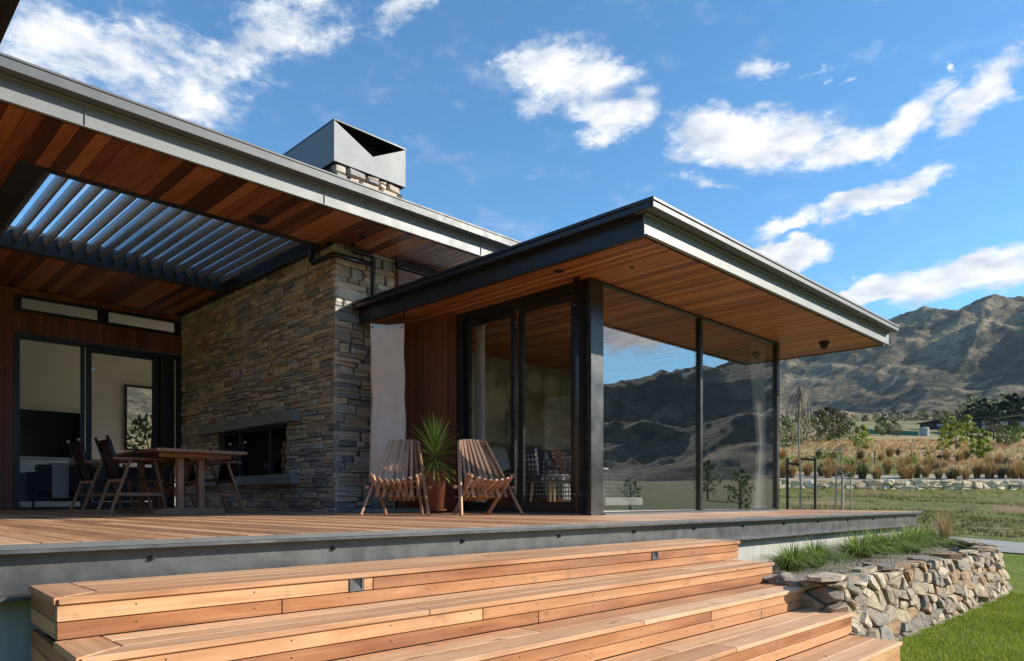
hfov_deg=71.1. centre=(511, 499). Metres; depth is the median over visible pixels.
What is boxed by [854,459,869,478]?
tussock
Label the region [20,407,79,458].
television
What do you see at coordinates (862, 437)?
meadow shrub
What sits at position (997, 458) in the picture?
tussock
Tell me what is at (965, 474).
tussock
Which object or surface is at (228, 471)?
dining chair
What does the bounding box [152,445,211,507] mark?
dining chair
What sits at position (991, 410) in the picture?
evergreen tree
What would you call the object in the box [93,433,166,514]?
dining chair
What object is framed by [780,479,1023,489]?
dry stone wall
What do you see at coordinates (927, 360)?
terrain
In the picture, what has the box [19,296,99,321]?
clerestory window
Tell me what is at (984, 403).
evergreen tree
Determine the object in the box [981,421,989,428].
window
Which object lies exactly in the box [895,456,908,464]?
tussock
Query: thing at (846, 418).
meadow shrub
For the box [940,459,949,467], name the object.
tussock
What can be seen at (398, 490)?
slatted chair
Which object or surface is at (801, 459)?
tree tie
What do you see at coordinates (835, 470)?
tussock
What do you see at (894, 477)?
gravel bed
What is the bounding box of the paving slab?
[351,508,425,512]
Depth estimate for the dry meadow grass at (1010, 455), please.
69.50 m
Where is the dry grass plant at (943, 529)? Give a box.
[931,507,956,545]
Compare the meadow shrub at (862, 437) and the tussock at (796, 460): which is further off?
the meadow shrub at (862, 437)
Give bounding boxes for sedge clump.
[748,539,843,572]
[774,535,856,565]
[815,527,919,562]
[838,522,929,554]
[882,520,965,550]
[886,525,955,553]
[915,523,964,547]
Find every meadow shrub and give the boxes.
[780,420,806,446]
[782,420,817,444]
[796,409,842,440]
[810,407,849,439]
[826,412,850,434]
[839,421,859,439]
[850,424,875,448]
[874,416,890,435]
[883,420,902,435]
[909,452,917,462]
[935,435,950,452]
[938,414,956,440]
[947,421,968,449]
[959,414,979,438]
[967,436,985,456]
[972,429,993,458]
[981,417,1007,439]
[994,424,1020,445]
[1001,421,1023,443]
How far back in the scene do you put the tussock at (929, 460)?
49.73 m
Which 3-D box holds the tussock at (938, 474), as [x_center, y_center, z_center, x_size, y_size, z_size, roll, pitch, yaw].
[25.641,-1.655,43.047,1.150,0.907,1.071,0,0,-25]
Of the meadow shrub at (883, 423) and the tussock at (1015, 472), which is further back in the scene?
the meadow shrub at (883, 423)
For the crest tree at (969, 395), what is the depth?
265.60 m
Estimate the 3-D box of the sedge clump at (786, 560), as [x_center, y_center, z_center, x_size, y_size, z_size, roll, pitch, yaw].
[2.579,0.504,6.608,1.069,0.318,1.043,0,0,-45]
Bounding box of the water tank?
[919,427,928,435]
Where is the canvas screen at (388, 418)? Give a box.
[369,311,405,481]
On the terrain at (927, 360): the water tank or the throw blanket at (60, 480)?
the water tank
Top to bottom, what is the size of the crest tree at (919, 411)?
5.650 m
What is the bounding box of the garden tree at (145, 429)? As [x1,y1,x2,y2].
[127,413,151,448]
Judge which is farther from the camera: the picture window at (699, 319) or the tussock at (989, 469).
the tussock at (989, 469)
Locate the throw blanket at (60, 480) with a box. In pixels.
[49,463,68,497]
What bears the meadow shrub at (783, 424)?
on the terrain at (927, 360)
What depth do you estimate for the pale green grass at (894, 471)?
56.41 m
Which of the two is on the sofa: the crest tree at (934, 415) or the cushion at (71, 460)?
the cushion at (71, 460)
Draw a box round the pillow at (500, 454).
[485,446,509,472]
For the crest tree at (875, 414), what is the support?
on the terrain at (927, 360)
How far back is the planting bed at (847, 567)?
7.44 m
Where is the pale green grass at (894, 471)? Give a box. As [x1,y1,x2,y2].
[780,454,919,473]
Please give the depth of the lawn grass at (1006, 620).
5.57 m
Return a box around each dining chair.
[66,438,136,513]
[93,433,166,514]
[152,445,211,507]
[184,441,245,512]
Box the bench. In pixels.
[603,497,642,505]
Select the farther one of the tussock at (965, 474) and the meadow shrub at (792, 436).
the meadow shrub at (792, 436)
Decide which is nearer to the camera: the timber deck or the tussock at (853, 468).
the timber deck
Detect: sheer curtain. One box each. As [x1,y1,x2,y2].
[475,324,484,501]
[751,342,765,507]
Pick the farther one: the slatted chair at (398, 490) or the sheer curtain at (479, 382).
the sheer curtain at (479, 382)
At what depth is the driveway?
13.32 m
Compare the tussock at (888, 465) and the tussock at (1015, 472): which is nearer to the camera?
the tussock at (1015, 472)
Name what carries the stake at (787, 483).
on the terrain at (927, 360)
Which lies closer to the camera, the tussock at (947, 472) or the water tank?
the tussock at (947, 472)
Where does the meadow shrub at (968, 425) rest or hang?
on the terrain at (927, 360)
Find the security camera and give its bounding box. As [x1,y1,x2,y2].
[819,341,828,349]
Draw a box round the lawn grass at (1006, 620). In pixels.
[896,591,1023,660]
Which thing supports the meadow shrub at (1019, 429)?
on the terrain at (927, 360)
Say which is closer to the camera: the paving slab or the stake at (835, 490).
the paving slab
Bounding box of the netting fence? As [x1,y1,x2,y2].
[863,429,917,435]
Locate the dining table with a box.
[116,447,246,514]
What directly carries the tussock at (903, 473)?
on the terrain at (927, 360)
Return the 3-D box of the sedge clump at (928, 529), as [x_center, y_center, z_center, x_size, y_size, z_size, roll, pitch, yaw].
[5.767,0.481,9.933,1.198,0.365,1.228,0,0,-42]
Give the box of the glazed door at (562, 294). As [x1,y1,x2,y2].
[451,280,582,514]
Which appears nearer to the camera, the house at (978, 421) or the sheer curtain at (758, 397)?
the sheer curtain at (758, 397)
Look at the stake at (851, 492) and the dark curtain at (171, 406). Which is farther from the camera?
the stake at (851, 492)
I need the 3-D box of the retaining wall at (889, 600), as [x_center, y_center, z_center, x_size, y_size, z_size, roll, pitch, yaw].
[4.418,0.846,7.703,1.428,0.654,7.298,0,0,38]
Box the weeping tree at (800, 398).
[785,382,812,509]
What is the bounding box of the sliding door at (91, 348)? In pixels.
[14,333,180,509]
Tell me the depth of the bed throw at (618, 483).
10.93 m
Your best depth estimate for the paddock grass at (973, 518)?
21.54 m
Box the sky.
[0,0,1023,318]
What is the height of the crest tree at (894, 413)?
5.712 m
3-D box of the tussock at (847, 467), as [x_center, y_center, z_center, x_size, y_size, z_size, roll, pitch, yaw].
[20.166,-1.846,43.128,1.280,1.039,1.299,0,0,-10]
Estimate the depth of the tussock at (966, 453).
64.29 m
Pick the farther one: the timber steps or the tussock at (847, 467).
the tussock at (847, 467)
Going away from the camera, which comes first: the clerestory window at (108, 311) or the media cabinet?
the clerestory window at (108, 311)
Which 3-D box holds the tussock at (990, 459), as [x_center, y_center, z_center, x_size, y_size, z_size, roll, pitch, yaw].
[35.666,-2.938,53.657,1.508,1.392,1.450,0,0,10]
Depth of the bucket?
9.42 m
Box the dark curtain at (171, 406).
[152,358,174,505]
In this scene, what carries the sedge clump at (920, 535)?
on the planting bed at (847, 567)
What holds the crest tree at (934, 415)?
on the terrain at (927, 360)
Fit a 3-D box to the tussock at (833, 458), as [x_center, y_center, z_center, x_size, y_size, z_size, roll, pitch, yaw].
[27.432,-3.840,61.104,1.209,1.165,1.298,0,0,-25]
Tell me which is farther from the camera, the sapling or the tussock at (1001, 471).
the tussock at (1001, 471)
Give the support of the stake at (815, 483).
on the terrain at (927, 360)
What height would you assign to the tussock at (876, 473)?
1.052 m
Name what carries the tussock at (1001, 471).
on the terrain at (927, 360)
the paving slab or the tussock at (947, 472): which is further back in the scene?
the tussock at (947, 472)
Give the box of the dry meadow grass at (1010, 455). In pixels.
[780,439,1023,473]
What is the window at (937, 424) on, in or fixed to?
in the house at (934, 424)
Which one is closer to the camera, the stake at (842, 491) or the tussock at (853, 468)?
the stake at (842, 491)
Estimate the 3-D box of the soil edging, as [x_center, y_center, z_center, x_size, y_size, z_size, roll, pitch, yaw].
[4.402,1.024,7.631,1.305,0.089,7.187,0,0,40]
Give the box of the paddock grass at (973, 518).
[780,494,1023,536]
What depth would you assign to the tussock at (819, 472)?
42.47 m
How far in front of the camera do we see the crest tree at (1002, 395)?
266.90 m
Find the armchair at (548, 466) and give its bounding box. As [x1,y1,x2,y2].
[525,446,570,501]
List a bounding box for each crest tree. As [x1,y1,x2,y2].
[872,412,880,420]
[888,409,899,420]
[900,411,913,420]
[913,409,927,420]
[931,409,940,419]
[936,410,946,419]
[955,393,984,419]
[989,393,1007,403]
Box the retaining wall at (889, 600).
[745,538,1009,651]
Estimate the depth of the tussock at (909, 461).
52.63 m
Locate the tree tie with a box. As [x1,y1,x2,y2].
[789,458,813,465]
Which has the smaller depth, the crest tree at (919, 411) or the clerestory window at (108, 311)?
the clerestory window at (108, 311)
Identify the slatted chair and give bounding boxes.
[360,439,431,515]
[453,439,523,515]
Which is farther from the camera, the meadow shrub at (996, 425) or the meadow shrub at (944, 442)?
the meadow shrub at (996, 425)
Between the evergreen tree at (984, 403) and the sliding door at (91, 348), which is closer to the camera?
the sliding door at (91, 348)
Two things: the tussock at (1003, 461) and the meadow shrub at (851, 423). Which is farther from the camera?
the meadow shrub at (851, 423)
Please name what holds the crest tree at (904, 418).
on the terrain at (927, 360)
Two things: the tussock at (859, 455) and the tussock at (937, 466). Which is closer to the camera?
the tussock at (937, 466)
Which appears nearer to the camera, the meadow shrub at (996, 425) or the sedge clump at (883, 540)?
the sedge clump at (883, 540)
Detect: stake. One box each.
[786,458,788,508]
[814,457,816,509]
[834,471,837,509]
[842,474,843,509]
[849,471,852,509]
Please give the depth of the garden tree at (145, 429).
20.08 m
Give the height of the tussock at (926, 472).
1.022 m
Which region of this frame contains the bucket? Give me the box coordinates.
[369,496,381,508]
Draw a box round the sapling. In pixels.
[813,434,862,509]
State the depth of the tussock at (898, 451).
68.79 m
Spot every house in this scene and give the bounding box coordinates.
[0,0,898,514]
[916,414,976,429]
[949,412,1023,432]
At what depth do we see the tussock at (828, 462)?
44.25 m
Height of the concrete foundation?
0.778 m
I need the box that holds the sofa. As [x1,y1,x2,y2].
[20,464,151,506]
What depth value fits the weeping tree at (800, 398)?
16.98 m
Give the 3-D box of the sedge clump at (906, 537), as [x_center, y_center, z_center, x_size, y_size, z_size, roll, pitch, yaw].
[4.823,0.476,8.815,1.236,0.374,1.222,0,0,17]
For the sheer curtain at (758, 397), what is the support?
hanging from the house at (250, 288)
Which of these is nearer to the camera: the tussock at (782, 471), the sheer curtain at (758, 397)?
the sheer curtain at (758, 397)
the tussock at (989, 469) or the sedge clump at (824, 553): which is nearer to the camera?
the sedge clump at (824, 553)
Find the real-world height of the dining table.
0.751 m
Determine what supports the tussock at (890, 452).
on the terrain at (927, 360)
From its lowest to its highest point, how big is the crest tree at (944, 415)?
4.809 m
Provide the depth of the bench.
8.95 m
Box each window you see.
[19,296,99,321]
[107,310,175,333]
[124,384,151,450]
[603,282,778,514]
[936,423,943,426]
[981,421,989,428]
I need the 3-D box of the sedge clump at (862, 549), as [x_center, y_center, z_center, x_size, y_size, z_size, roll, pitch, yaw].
[3.749,0.474,7.801,1.287,0.377,1.303,0,0,-14]
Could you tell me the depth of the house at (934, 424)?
165.00 m
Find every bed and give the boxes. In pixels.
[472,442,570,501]
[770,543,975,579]
[780,474,1023,481]
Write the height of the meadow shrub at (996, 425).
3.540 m
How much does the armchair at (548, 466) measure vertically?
0.857 m
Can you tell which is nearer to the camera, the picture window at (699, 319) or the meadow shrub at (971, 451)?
the picture window at (699, 319)
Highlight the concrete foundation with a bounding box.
[0,526,912,660]
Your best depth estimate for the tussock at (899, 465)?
45.93 m
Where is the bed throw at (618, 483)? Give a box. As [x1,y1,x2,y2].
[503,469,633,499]
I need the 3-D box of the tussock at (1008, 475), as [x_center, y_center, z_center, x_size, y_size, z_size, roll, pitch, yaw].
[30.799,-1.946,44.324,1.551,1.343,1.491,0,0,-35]
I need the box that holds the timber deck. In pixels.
[0,509,921,601]
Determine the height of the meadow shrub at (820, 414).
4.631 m
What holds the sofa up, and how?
on the house at (250, 288)
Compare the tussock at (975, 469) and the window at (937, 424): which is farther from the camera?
the window at (937, 424)
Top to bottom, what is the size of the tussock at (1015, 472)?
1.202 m
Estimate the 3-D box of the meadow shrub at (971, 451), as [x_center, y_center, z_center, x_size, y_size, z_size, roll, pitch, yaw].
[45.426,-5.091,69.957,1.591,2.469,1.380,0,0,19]
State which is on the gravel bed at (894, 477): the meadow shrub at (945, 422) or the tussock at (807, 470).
the tussock at (807, 470)
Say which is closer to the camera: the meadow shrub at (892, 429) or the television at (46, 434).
the television at (46, 434)
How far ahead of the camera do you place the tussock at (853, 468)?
43.83 m
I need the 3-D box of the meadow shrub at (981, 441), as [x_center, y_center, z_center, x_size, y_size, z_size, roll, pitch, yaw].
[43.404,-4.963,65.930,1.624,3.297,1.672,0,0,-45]
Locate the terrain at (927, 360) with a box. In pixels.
[127,294,1023,660]
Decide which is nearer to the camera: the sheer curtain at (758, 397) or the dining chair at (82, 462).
the dining chair at (82, 462)
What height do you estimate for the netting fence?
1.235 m
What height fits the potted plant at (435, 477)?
1.327 m
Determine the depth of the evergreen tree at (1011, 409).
214.03 m
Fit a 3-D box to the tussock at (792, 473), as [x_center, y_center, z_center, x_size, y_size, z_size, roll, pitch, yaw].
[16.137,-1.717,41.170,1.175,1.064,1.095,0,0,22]
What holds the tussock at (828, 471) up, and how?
on the gravel bed at (894, 477)
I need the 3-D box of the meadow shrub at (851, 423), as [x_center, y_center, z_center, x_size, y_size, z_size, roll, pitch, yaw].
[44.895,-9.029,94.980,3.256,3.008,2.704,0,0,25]
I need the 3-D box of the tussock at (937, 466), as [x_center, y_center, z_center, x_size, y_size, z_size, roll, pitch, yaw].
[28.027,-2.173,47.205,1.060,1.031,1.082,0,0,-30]
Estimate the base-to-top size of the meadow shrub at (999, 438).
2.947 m
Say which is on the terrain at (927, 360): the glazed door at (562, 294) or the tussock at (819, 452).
the tussock at (819, 452)
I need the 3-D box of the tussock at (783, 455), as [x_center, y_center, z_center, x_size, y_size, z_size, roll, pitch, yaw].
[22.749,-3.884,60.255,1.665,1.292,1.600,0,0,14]
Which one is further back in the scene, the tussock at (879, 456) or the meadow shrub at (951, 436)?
the meadow shrub at (951, 436)
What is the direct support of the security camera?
attached to the house at (250, 288)
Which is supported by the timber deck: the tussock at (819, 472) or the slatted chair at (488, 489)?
the slatted chair at (488, 489)
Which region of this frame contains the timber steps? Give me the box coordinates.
[29,538,902,660]
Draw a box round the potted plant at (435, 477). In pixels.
[397,412,463,512]
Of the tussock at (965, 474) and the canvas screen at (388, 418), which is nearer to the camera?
the canvas screen at (388, 418)
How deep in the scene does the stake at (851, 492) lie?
17.48 m
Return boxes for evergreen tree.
[956,403,983,420]
[974,397,998,416]
[981,403,1006,418]
[997,393,1023,418]
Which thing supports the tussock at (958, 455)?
on the terrain at (927, 360)
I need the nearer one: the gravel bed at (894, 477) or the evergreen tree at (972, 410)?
the gravel bed at (894, 477)
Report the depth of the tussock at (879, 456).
60.37 m
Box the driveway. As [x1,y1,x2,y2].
[947,537,1023,552]
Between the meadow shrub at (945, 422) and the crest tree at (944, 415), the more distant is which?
the crest tree at (944, 415)
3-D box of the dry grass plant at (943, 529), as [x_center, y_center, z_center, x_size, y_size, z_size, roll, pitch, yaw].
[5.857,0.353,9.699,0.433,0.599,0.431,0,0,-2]
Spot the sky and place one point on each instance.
(871, 150)
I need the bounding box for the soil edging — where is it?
[799,585,1012,652]
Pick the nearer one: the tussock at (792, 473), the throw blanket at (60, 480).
the throw blanket at (60, 480)
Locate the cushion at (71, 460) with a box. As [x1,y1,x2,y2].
[69,458,92,465]
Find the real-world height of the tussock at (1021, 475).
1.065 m
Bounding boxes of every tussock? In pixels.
[780,447,788,459]
[780,459,790,477]
[784,465,798,477]
[790,455,803,466]
[802,461,813,475]
[812,449,823,457]
[817,461,823,476]
[820,457,833,466]
[820,463,839,477]
[829,451,837,459]
[831,463,842,475]
[840,464,852,476]
[846,458,857,474]
[854,449,866,459]
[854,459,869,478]
[868,463,885,478]
[877,452,886,461]
[880,456,894,474]
[885,445,896,457]
[895,448,901,455]
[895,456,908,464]
[895,459,908,474]
[898,466,910,478]
[902,453,911,465]
[906,464,916,478]
[913,465,925,477]
[919,453,936,470]
[921,464,935,476]
[932,461,941,471]
[932,465,944,478]
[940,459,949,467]
[941,448,951,460]
[942,466,960,478]
[944,467,960,479]
[953,449,964,461]
[959,467,970,479]
[961,448,970,460]
[970,461,984,477]
[979,453,992,463]
[979,460,1000,478]
[992,453,1004,464]
[996,466,1007,477]
[1000,456,1013,465]
[1003,461,1018,477]
[1005,461,1022,478]
[1019,465,1023,478]
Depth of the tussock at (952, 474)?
42.27 m
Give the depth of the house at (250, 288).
10.02 m
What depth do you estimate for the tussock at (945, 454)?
64.34 m
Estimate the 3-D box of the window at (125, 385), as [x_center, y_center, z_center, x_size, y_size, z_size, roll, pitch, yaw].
[-8.429,-1.842,16.278,0.700,1.470,0.100,0,0,-45]
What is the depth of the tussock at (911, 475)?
42.44 m
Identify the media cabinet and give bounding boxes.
[20,459,99,506]

